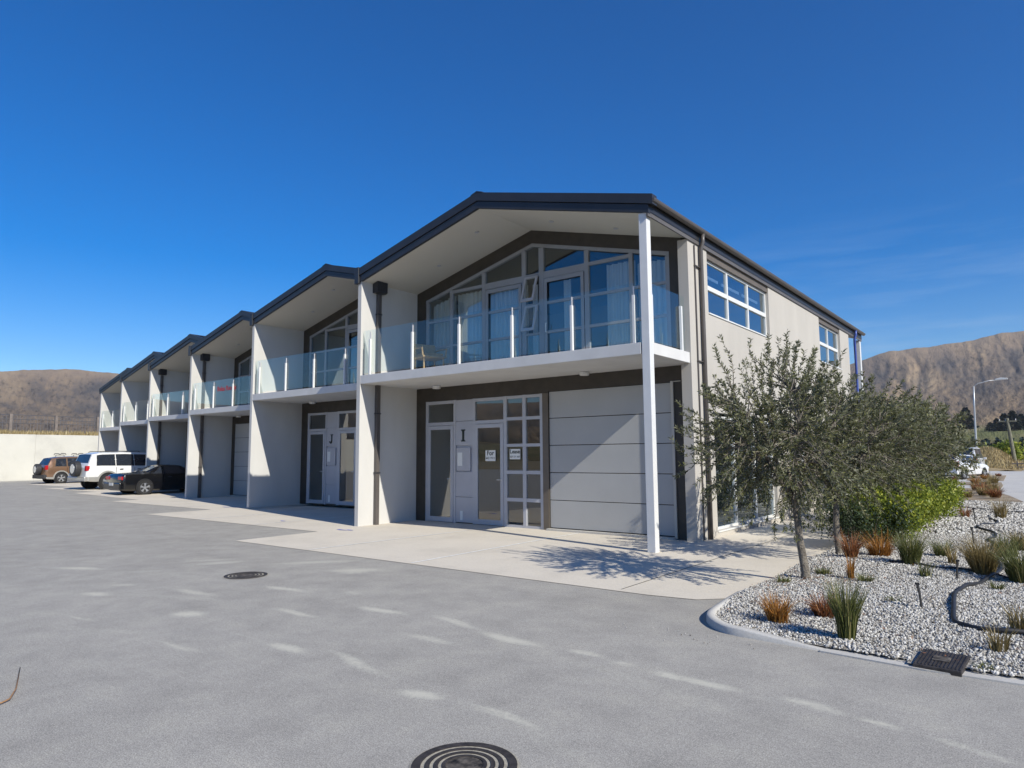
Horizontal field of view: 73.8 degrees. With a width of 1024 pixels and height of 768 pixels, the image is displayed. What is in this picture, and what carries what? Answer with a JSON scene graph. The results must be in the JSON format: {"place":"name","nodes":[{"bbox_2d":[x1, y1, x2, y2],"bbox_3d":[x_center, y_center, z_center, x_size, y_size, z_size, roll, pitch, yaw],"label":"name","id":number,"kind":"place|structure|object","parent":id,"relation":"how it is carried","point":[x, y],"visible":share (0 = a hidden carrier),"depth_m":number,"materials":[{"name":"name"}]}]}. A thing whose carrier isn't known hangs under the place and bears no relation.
{"place":"outdoors","nodes":[
{"label":"outdoors","id":0,"kind":"place"},
{"bbox_2d":[29,483,860,598],"bbox_3d":[-10.083,4.583,28.190,45.220,0.090,18.000,-5,-8,38],"label":"concrete apron","id":1,"kind":"object","parent":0,"point":[612,562],"visible":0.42,"depth_m":11.84,"materials":[{"name":"concrete"}]},
{"bbox_2d":[67,451,145,489],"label":"parked four wheel drive","id":2,"kind":"structure","parent":1,"relation":"on","point":[91,469],"depth_m":33.48,"materials":[{"name":"white paint"}]},
{"bbox_2d":[76,454,90,462],"bbox_3d":[-20.985,3.657,33.413,1.381,0.435,0.150,-5,-7,35],"label":"rear window","id":3,"kind":"structure","parent":2,"relation":"in","point":[84,458],"depth_m":33.37,"materials":[{"name":"blue glass"}]},
{"bbox_2d":[97,455,114,464],"bbox_3d":[-19.933,3.728,33.494,0.142,0.509,0.820,-5,-7,35],"label":"window","id":4,"kind":"structure","parent":2,"relation":"in","point":[101,459],"depth_m":33.49,"materials":[{"name":"black glass"}]},
{"bbox_2d":[116,455,133,464],"bbox_3d":[-19.412,3.803,34.237,0.145,0.530,0.800,-5,-7,35],"label":"window","id":5,"kind":"structure","parent":2,"relation":"in","point":[121,459],"depth_m":34.23,"materials":[{"name":"black glass"}]},
{"bbox_2d":[134,455,145,464],"bbox_3d":[-18.890,3.898,34.982,0.150,0.547,0.870,-5,-7,35],"label":"window","id":6,"kind":"structure","parent":2,"relation":"in","point":[139,459],"depth_m":34.86,"materials":[{"name":"black glass"}]},
{"bbox_2d":[118,351,163,452],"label":"terrace unit","id":7,"kind":"structure","parent":1,"relation":"on","point":[134,401],"depth_m":37.83,"materials":[{"name":"paint"}]},
{"bbox_2d":[103,464,185,494],"bbox_3d":[-15.615,4.290,30.859,2.000,1.315,4.643,-5,-8,39],"label":"parked coupe","id":8,"kind":"object","parent":1,"relation":"on","point":[147,480],"visible":0.66,"depth_m":29.62,"materials":[{"name":"black paint"}]},
{"bbox_2d":[145,334,204,467],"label":"terrace unit","id":9,"kind":"structure","parent":1,"relation":"on","point":[168,405],"depth_m":32.68,"materials":[{"name":"paint"}]},
{"bbox_2d":[185,310,254,497],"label":"terrace unit","id":10,"kind":"structure","parent":1,"relation":"on","point":[217,444],"depth_m":27.89,"materials":[{"name":"paint"}]},
{"bbox_2d":[217,386,235,390],"bbox_3d":[-10.806,0.151,25.843,1.322,0.181,0.002,-5,-8,38],"label":"glass lettering","id":11,"kind":"object","parent":10,"relation":"attached to","point":[227,388],"visible":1,"depth_m":25.92},
{"bbox_2d":[237,355,251,405],"bbox_3d":[-8.886,-0.516,26.684,6.700,2.899,0.154,-5,-8,38],"label":"upper window frame","id":12,"kind":"structure","parent":10,"relation":"in","point":[250,357],"depth_m":28.51,"materials":[{"name":"silver metal"}]},
{"bbox_2d":[247,263,357,506],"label":"terrace unit","id":13,"kind":"structure","parent":1,"relation":"on","point":[302,430],"depth_m":22.03,"materials":[{"name":"paint"}]},
{"bbox_2d":[309,308,357,387],"bbox_3d":[-4.256,-1.225,20.951,6.490,2.899,0.154,-5,-8,38],"label":"upper window frame","id":14,"kind":"structure","parent":13,"relation":"in","point":[348,328],"depth_m":22.27,"materials":[{"name":"silver metal"}]},
{"bbox_2d":[153,498,576,562],"bbox_3d":[-5.894,3.574,18.452,5.148,0.001,18.291,5,-8,-41],"label":"bay line","id":15,"kind":"object","parent":1,"relation":"on","point":[400,538],"visible":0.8,"depth_m":12.97,"materials":[{"name":"paint"}]},
{"bbox_2d":[354,191,864,552],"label":"terrace unit","id":16,"kind":"structure","parent":1,"relation":"on","point":[585,425],"depth_m":15.19,"materials":[{"name":"paint"}]},
{"bbox_2d":[414,344,446,368],"bbox_3d":[-1.968,-0.593,16.162,0.664,0.781,0.678,3,-7,-32],"label":"cane chair","id":17,"kind":"object","parent":16,"relation":"on","point":[423,352],"visible":0.75,"depth_m":16.18,"materials":[{"name":"wicker"}]},
{"bbox_2d":[434,296,456,366],"bbox_3d":[-1.698,-1.154,17.281,0.740,2.080,0.089,-5,-8,38],"label":"curtain","id":18,"kind":"object","parent":16,"relation":"hanging from","point":[442,330],"visible":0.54,"depth_m":17.32,"materials":[{"name":"fabric"}]},
{"bbox_2d":[458,291,488,363],"bbox_3d":[-0.961,-1.219,16.710,0.970,2.080,0.090,-5,-8,38],"label":"curtain","id":19,"kind":"object","parent":16,"relation":"hanging from","point":[470,304],"visible":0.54,"depth_m":16.74,"materials":[{"name":"fabric"}]},
{"bbox_2d":[485,450,495,460],"bbox_3d":[-0.499,1.656,15.776,0.300,0.250,0.004,-5,-8,38],"label":"paper sign","id":20,"kind":"object","parent":16,"relation":"attached to","point":[490,455],"visible":1,"depth_m":15.78,"materials":[{"name":"white"}]},
{"bbox_2d":[491,285,528,359],"bbox_3d":[-0.066,-1.259,16.012,1.080,2.000,0.088,-5,-8,38],"label":"curtain","id":21,"kind":"object","parent":16,"relation":"hanging from","point":[500,322],"visible":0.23,"depth_m":16.12,"materials":[{"name":"fabric"}]},
{"bbox_2d":[510,449,519,458],"bbox_3d":[0.066,1.579,15.365,0.300,0.230,0.004,-5,-8,38],"label":"paper sign","id":22,"kind":"object","parent":16,"relation":"attached to","point":[514,453],"visible":1,"depth_m":15.36,"materials":[{"name":"white"}]},
{"bbox_2d":[533,285,538,354],"bbox_3d":[0.545,-1.298,15.577,0.180,1.980,0.075,-5,-8,38],"label":"curtain","id":23,"kind":"object","parent":16,"relation":"hanging from","point":[536,342],"visible":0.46,"depth_m":15.57,"materials":[{"name":"fabric"}]},
{"bbox_2d":[426,243,671,367],"bbox_3d":[0.446,-1.756,15.387,6.700,2.899,0.154,-5,-8,38],"label":"upper window frame","id":24,"kind":"structure","parent":16,"relation":"in","point":[582,270],"depth_m":15.21,"materials":[{"name":"silver metal"}]},
{"bbox_2d":[564,279,570,350],"bbox_3d":[1.241,-1.346,15.171,0.218,1.980,0.075,-5,-7,35],"label":"curtain","id":25,"kind":"object","parent":16,"relation":"hanging from","point":[567,290],"visible":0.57,"depth_m":15.19,"materials":[{"name":"fabric"}]},
{"bbox_2d":[607,260,636,345],"bbox_3d":[2.282,-1.506,14.193,0.642,2.080,0.082,-5,-7,36],"label":"curtain","id":26,"kind":"object","parent":16,"relation":"hanging from","point":[618,307],"visible":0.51,"depth_m":14.25,"materials":[{"name":"fabric"}]},
{"bbox_2d":[638,260,667,345],"bbox_3d":[2.873,-1.509,13.729,0.720,1.980,0.088,-5,-8,38],"label":"curtain","id":27,"kind":"object","parent":16,"relation":"hanging from","point":[659,297],"visible":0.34,"depth_m":13.69,"materials":[{"name":"fabric"}]},
{"bbox_2d":[707,261,770,337],"bbox_3d":[5.045,-1.812,15.165,0.145,1.147,3.840,-5,-8,38],"label":"side window","id":28,"kind":"structure","parent":16,"relation":"in","point":[760,311],"depth_m":15.63,"materials":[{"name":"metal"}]},
{"bbox_2d":[716,417,778,532],"bbox_3d":[5.090,1.890,14.801,0.145,2.267,3.780,-5,-8,38],"label":"side window","id":29,"kind":"structure","parent":16,"relation":"in","point":[772,502],"depth_m":14.89,"materials":[{"name":"metal"}]},
{"bbox_2d":[819,324,841,369],"bbox_3d":[9.920,-1.162,21.373,0.145,1.217,2.600,-5,-8,38],"label":"side window","id":30,"kind":"structure","parent":16,"relation":"in","point":[828,338],"depth_m":21.42,"materials":[{"name":"metal"}]},
{"bbox_2d":[623,520,830,588],"bbox_3d":[6.626,3.092,14.713,2.150,0.001,17.000,-5,-8,38],"label":"concrete joint","id":31,"kind":"object","parent":1,"relation":"on","point":[716,558],"visible":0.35,"depth_m":10.40,"materials":[{"name":"concrete"}]},
{"bbox_2d":[861,394,987,487],"bbox_3d":[10.981,1.874,18.681,3.361,3.221,3.254,-5,-8,38],"label":"olive tree","id":32,"kind":"object","parent":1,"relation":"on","point":[960,430],"visible":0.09,"depth_m":18.06,"materials":[{"name":"green plant"}]},
{"bbox_2d":[0,480,1023,767],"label":"asphalt yard","id":33,"kind":"structure","parent":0,"point":[134,636],"depth_m":5.05,"materials":[{"name":"asphalt"}]},
{"bbox_2d":[0,667,20,703],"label":"bent twig","id":34,"kind":"object","parent":33,"relation":"on","point":[9,698],"visible":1,"depth_m":4.66,"materials":[{"name":"wood"}]},
{"bbox_2d":[32,453,82,483],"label":"parked suv","id":35,"kind":"object","parent":33,"relation":"on","point":[55,469],"visible":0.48,"depth_m":41.78,"materials":[{"name":"brown metal"}]},
{"bbox_2d":[98,368,130,450],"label":"terrace unit","id":36,"kind":"structure","parent":33,"relation":"on","point":[109,417],"depth_m":43.72,"materials":[{"name":"paint"}]},
{"bbox_2d":[223,571,267,578],"bbox_3d":[-3.622,2.601,9.289,0.580,0.004,0.580,-5,-8,38],"label":"manhole cover","id":37,"kind":"object","parent":33,"relation":"on","point":[246,575],"visible":1,"depth_m":9.27,"materials":[{"name":"metal"}]},
{"bbox_2d":[409,742,518,767],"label":"manhole cover","id":38,"kind":"object","parent":33,"relation":"on","point":[468,755],"visible":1,"depth_m":3.62,"materials":[{"name":"metal"}]},
{"bbox_2d":[706,590,824,650],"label":"kerb","id":39,"kind":"structure","parent":33,"relation":"on","point":[714,621],"depth_m":5.99,"materials":[{"name":"concrete"}]},
{"bbox_2d":[618,500,1023,678],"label":"gravel base","id":40,"kind":"object","parent":33,"relation":"on","point":[917,652],"visible":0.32,"depth_m":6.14,"materials":[{"name":"gravel"}]},
{"bbox_2d":[752,588,801,623],"bbox_3d":[2.479,2.071,6.370,0.435,0.322,0.476,-5,-8,38],"label":"orange sedge","id":41,"kind":"object","parent":40,"relation":"on","point":[775,611],"visible":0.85,"depth_m":6.34,"materials":[{"name":"plant"}]},
{"bbox_2d":[776,574,791,582],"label":"green tussock","id":42,"kind":"object","parent":40,"relation":"on","point":[778,579],"visible":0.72,"depth_m":8.22,"materials":[{"name":"plant"}]},
{"bbox_2d":[668,329,903,579],"bbox_3d":[3.255,0.862,8.339,2.634,3.188,2.441,-5,-8,38],"label":"olive tree","id":43,"kind":"object","parent":40,"relation":"on","point":[794,487],"visible":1,"depth_m":8.17,"materials":[{"name":"green plant"}]},
{"bbox_2d":[797,588,845,618],"bbox_3d":[2.996,2.095,6.546,0.526,0.274,0.502,0,-6,-6],"label":"rust sedge","id":44,"kind":"object","parent":40,"relation":"on","point":[818,609],"visible":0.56,"depth_m":6.53,"materials":[{"name":"plant"}]},
{"bbox_2d":[813,566,832,574],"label":"green tussock","id":45,"kind":"object","parent":40,"relation":"on","point":[824,571],"visible":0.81,"depth_m":8.68,"materials":[{"name":"plant"}]},
{"bbox_2d":[764,368,926,553],"bbox_3d":[4.869,1.174,10.309,2.472,2.954,2.299,1,-6,-16],"label":"olive tree","id":46,"kind":"object","parent":40,"relation":"on","point":[869,430],"visible":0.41,"depth_m":9.88,"materials":[{"name":"green plant"}]},
{"bbox_2d":[820,573,871,639],"bbox_3d":[2.821,1.892,5.777,0.415,0.547,0.424,-5,-8,38],"label":"green tussock","id":47,"kind":"object","parent":40,"relation":"on","point":[846,614],"visible":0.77,"depth_m":5.74,"materials":[{"name":"plant"}]},
{"bbox_2d":[831,528,870,557],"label":"rust sedge","id":48,"kind":"object","parent":40,"relation":"on","point":[846,549],"visible":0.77,"depth_m":9.79,"materials":[{"name":"plant"}]},
{"bbox_2d":[844,550,857,578],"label":"orange sedge","id":49,"kind":"object","parent":40,"relation":"on","point":[850,570],"visible":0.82,"depth_m":8.31,"materials":[{"name":"plant"}]},
{"bbox_2d":[804,493,921,546],"bbox_3d":[5.966,2.255,11.583,1.919,1.041,1.477,2,-7,-25],"label":"dark shrub","id":50,"kind":"object","parent":40,"relation":"on","point":[847,521],"visible":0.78,"depth_m":11.25,"materials":[{"name":"green plant"}]},
{"bbox_2d":[854,570,877,581],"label":"green tussock","id":51,"kind":"object","parent":40,"relation":"on","point":[867,579],"visible":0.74,"depth_m":8.10,"materials":[{"name":"plant"}]},
{"bbox_2d":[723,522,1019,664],"bbox_3d":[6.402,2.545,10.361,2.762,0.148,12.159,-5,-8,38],"label":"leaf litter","id":52,"kind":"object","parent":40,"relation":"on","point":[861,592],"visible":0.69,"depth_m":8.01,"materials":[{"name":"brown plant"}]},
{"bbox_2d":[854,526,901,556],"bbox_3d":[5.418,2.316,10.048,0.807,0.457,0.738,-5,-8,38],"label":"orange sedge","id":53,"kind":"object","parent":40,"relation":"on","point":[874,549],"visible":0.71,"depth_m":10.01,"materials":[{"name":"plant"}]},
{"bbox_2d":[812,393,965,498],"bbox_3d":[6.927,1.510,12.976,2.838,2.816,2.770,-5,-8,38],"label":"olive tree","id":54,"kind":"object","parent":40,"relation":"on","point":[918,448],"visible":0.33,"depth_m":12.52,"materials":[{"name":"green plant"}]},
{"bbox_2d":[828,471,968,540],"bbox_3d":[8.387,2.457,14.394,1.616,1.194,8.081,-5,-8,38],"label":"green hedge","id":55,"kind":"object","parent":40,"relation":"on","point":[927,503],"visible":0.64,"depth_m":13.12,"materials":[{"name":"green plant"}]},
{"bbox_2d":[891,527,932,565],"bbox_3d":[5.403,2.202,9.258,0.594,0.501,0.615,-5,-8,38],"label":"green tussock","id":56,"kind":"object","parent":40,"relation":"on","point":[910,552],"visible":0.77,"depth_m":9.18,"materials":[{"name":"plant"}]},
{"bbox_2d":[847,389,986,489],"bbox_3d":[8.825,1.665,15.757,3.060,3.058,3.051,0,-6,-1],"label":"olive tree","id":57,"kind":"object","parent":40,"relation":"on","point":[940,428],"visible":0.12,"depth_m":15.15,"materials":[{"name":"green plant"}]},
{"bbox_2d":[915,582,922,608],"bbox_3d":[3.972,2.078,6.658,0.061,0.273,0.028,-5,-8,38],"label":"irrigation stake","id":58,"kind":"object","parent":40,"relation":"on","point":[919,593],"visible":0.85,"depth_m":6.65,"materials":[{"name":"plastic"}]},
{"bbox_2d":[915,558,939,576],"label":"green tussock","id":59,"kind":"object","parent":40,"relation":"on","point":[925,573],"visible":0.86,"depth_m":8.41,"materials":[{"name":"plant"}]},
{"bbox_2d":[926,536,959,556],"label":"green tussock","id":60,"kind":"object","parent":40,"relation":"on","point":[937,549],"visible":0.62,"depth_m":10.20,"materials":[{"name":"plant"}]},
{"bbox_2d":[889,560,1007,577],"bbox_3d":[5.926,2.366,8.568,0.305,0.104,2.175,4,-7,-36],"label":"irrigation hose","id":61,"kind":"object","parent":40,"relation":"on","point":[961,568],"visible":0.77,"depth_m":8.93,"materials":[{"name":"rubber"}]},
{"bbox_2d":[942,542,957,563],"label":"tan tussock","id":62,"kind":"object","parent":40,"relation":"on","point":[949,555],"visible":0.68,"depth_m":9.37,"materials":[{"name":"plant"}]},
{"bbox_2d":[955,559,959,577],"bbox_3d":[5.418,2.273,8.296,0.051,0.272,0.028,-5,-8,38],"label":"irrigation stake","id":63,"kind":"object","parent":40,"relation":"on","point":[957,561],"visible":0.85,"depth_m":8.29,"materials":[{"name":"plastic"}]},
{"bbox_2d":[957,506,977,516],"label":"rust sedge","id":64,"kind":"object","parent":40,"relation":"on","point":[966,513],"visible":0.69,"depth_m":15.82,"materials":[{"name":"plant"}]},
{"bbox_2d":[947,530,1012,574],"bbox_3d":[5.952,2.140,8.685,0.797,0.568,0.795,-5,-8,38],"label":"tan tussock","id":65,"kind":"object","parent":40,"relation":"on","point":[980,561],"visible":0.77,"depth_m":8.61,"materials":[{"name":"plant"}]},
{"bbox_2d":[972,659,994,670],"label":"green tussock","id":66,"kind":"object","parent":40,"relation":"on","point":[982,663],"visible":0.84,"depth_m":4.97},
{"bbox_2d":[951,515,1023,634],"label":"irrigation hose","id":67,"kind":"object","parent":40,"relation":"on","point":[954,604],"visible":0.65,"depth_m":6.67,"materials":[{"name":"rubber"}]},
{"bbox_2d":[982,619,1016,652],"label":"tan tussock","id":68,"kind":"object","parent":40,"relation":"on","point":[995,645],"visible":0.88,"depth_m":5.28,"materials":[{"name":"plant"}]},
{"bbox_2d":[987,579,1011,589],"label":"green tussock","id":69,"kind":"object","parent":40,"relation":"on","point":[999,587],"visible":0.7,"depth_m":7.64,"materials":[{"name":"plant"}]},
{"bbox_2d":[986,494,1014,518],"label":"tan tussock","id":70,"kind":"object","parent":40,"relation":"on","point":[999,512],"visible":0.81,"depth_m":15.81,"materials":[{"name":"plant"}]},
{"bbox_2d":[982,530,1023,556],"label":"green tussock","id":71,"kind":"object","parent":40,"relation":"on","point":[1009,544],"visible":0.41,"depth_m":10.02,"materials":[{"name":"plant"}]},
{"bbox_2d":[988,541,1023,583],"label":"green tussock","id":72,"kind":"object","parent":40,"relation":"on","point":[1013,568],"visible":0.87,"depth_m":8.16,"materials":[{"name":"plant"}]},
{"bbox_2d":[997,597,1023,628],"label":"tan tussock","id":73,"kind":"object","parent":40,"relation":"on","point":[1013,623],"visible":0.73,"depth_m":5.81,"materials":[{"name":"plant"}]},
{"bbox_2d":[1001,528,1023,550],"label":"tan tussock","id":74,"kind":"object","parent":40,"relation":"on","point":[1021,537],"visible":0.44,"depth_m":10.57,"materials":[{"name":"plant"}]},
{"bbox_2d":[884,404,967,476],"bbox_3d":[12.912,2.154,22.404,3.195,3.413,3.348,-1,-6,7],"label":"olive tree","id":75,"kind":"object","parent":33,"relation":"on","point":[946,431],"visible":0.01,"depth_m":21.54,"materials":[{"name":"green plant"}]},
{"bbox_2d":[0,331,1023,459],"bbox_3d":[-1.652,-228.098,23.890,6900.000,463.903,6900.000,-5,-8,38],"label":"hills","id":76,"kind":"structure","parent":0,"point":[951,374],"depth_m":1856.67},
{"bbox_2d":[956,407,978,429],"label":"pine tree","id":77,"kind":"object","parent":76,"relation":"on","point":[970,422],"visible":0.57,"depth_m":580.19,"materials":[{"name":"green plant"}]},
{"bbox_2d":[983,422,992,430],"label":"pine tree","id":78,"kind":"object","parent":76,"relation":"on","point":[988,425],"visible":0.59,"depth_m":539.91,"materials":[{"name":"green plant"}]},
{"bbox_2d":[972,437,1023,447],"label":"scrub row","id":79,"kind":"object","parent":76,"relation":"on","point":[998,440],"visible":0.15,"depth_m":263.79,"materials":[{"name":"green plant"}]},
{"bbox_2d":[989,418,1006,430],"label":"pine tree","id":80,"kind":"object","parent":76,"relation":"on","point":[997,426],"visible":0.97,"depth_m":519.97,"materials":[{"name":"green plant"}]},
{"bbox_2d":[999,413,1012,426],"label":"pine tree","id":81,"kind":"object","parent":76,"relation":"on","point":[1002,416],"visible":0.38,"depth_m":534.51,"materials":[{"name":"green plant"}]},
{"bbox_2d":[1001,410,1023,430],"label":"pine tree","id":82,"kind":"object","parent":76,"relation":"on","point":[1011,415],"visible":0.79,"depth_m":514.15,"materials":[{"name":"green plant"}]},
{"bbox_2d":[1017,413,1023,425],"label":"pine tree","id":83,"kind":"object","parent":76,"relation":"on","point":[1021,416],"visible":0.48,"depth_m":531.75,"materials":[{"name":"green plant"}]},
{"bbox_2d":[0,0,1023,373],"label":"sky","id":84,"kind":"structure","parent":0,"point":[170,170],"materials":[{"name":"blue"}]},
{"bbox_2d":[918,471,1023,502],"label":"parking pavement","id":85,"kind":"structure","parent":0,"point":[1013,483],"depth_m":34.63,"materials":[{"name":"asphalt"}]},
{"bbox_2d":[934,454,988,479],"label":"parked hatchback","id":86,"kind":"object","parent":85,"relation":"on","point":[978,471],"visible":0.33,"depth_m":40.82,"materials":[{"name":"white paint"}]},
{"bbox_2d":[950,447,986,475],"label":"parked van","id":87,"kind":"object","parent":85,"relation":"on","point":[977,451],"visible":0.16,"depth_m":46.32,"materials":[{"name":"white paint"}]},
{"bbox_2d":[973,378,1007,447],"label":"street lamp","id":88,"kind":"object","parent":85,"relation":"on","point":[975,430],"visible":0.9,"depth_m":55.96,"materials":[{"name":"metal"}]},
{"bbox_2d":[953,475,1022,501],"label":"planting strip","id":89,"kind":"object","parent":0,"point":[975,496],"visible":0.24,"depth_m":24.39,"materials":[{"name":"stone"}]},
{"bbox_2d":[963,489,977,497],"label":"dry tussock","id":90,"kind":"object","parent":89,"relation":"on","point":[969,495],"visible":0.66,"depth_m":23.40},
{"bbox_2d":[967,481,980,489],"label":"dry tussock","id":91,"kind":"object","parent":89,"relation":"on","point":[971,485],"visible":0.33,"depth_m":28.10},
{"bbox_2d":[969,477,981,483],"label":"dry tussock","id":92,"kind":"object","parent":89,"relation":"on","point":[973,480],"visible":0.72,"depth_m":33.66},
{"bbox_2d":[972,481,989,489],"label":"dry tussock","id":93,"kind":"object","parent":89,"relation":"on","point":[974,487],"visible":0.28,"depth_m":26.19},
{"bbox_2d":[975,484,992,495],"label":"dry tussock","id":94,"kind":"object","parent":89,"relation":"on","point":[980,492],"visible":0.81,"depth_m":24.47,"materials":[{"name":"plant"}]},
{"bbox_2d":[977,477,993,485],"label":"dry tussock","id":95,"kind":"object","parent":89,"relation":"on","point":[989,481],"visible":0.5,"depth_m":31.11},
{"bbox_2d":[984,474,999,482],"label":"dry tussock","id":96,"kind":"object","parent":89,"relation":"on","point":[995,479],"visible":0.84,"depth_m":34.04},
{"bbox_2d":[984,480,1001,488],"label":"dry tussock","id":97,"kind":"object","parent":89,"relation":"on","point":[994,486],"visible":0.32,"depth_m":26.51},
{"bbox_2d":[981,487,1007,497],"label":"dry tussock","id":98,"kind":"object","parent":89,"relation":"on","point":[992,493],"visible":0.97,"depth_m":23.27,"materials":[{"name":"plant"}]},
{"bbox_2d":[980,446,1023,470],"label":"mound grass","id":99,"kind":"structure","parent":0,"point":[992,452],"depth_m":65.33,"materials":[{"name":"plant"}]},
{"label":"ground","id":100,"kind":"structure","parent":0,"visible":0},
{"bbox_2d":[0,434,97,480],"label":"retaining wall","id":101,"kind":"structure","parent":100,"relation":"on","point":[21,455],"depth_m":48.30,"materials":[{"name":"concrete"}]},
{"bbox_2d":[819,646,1023,685],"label":"edging strip","id":102,"kind":"object","parent":100,"relation":"on","point":[986,676],"visible":0.61,"depth_m":5.13,"materials":[{"name":"concrete"}]},
{"bbox_2d":[913,649,969,676],"bbox_3d":[3.228,2.102,5.125,0.310,0.081,0.380,-6,-4,42],"label":"storm drain grate","id":103,"kind":"object","parent":102,"relation":"on","point":[934,660],"visible":0.89,"depth_m":5.08,"materials":[{"name":"metal"}]},
{"bbox_2d":[977,439,1023,460],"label":"roadside bush","id":104,"kind":"object","parent":100,"relation":"on","point":[1005,448],"visible":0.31,"depth_m":97.30,"materials":[{"name":"green plant"}]},
{"bbox_2d":[998,418,1016,460],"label":"power pole","id":105,"kind":"object","parent":100,"relation":"on","point":[1012,448],"visible":0.9,"depth_m":67.33,"materials":[{"name":"wood"}]},
{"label":"grass bank","id":106,"kind":"structure","parent":0,"visible":0},
{"bbox_2d":[0,414,98,433],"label":"wire fence","id":107,"kind":"object","parent":106,"relation":"on","point":[11,419],"visible":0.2,"depth_m":52.61,"materials":[{"name":"metal"}]},
{"bbox_2d":[0,429,98,435],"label":"dry grass","id":108,"kind":"structure","parent":106,"relation":"on","point":[55,432],"depth_m":50.12,"materials":[{"name":"plant"}]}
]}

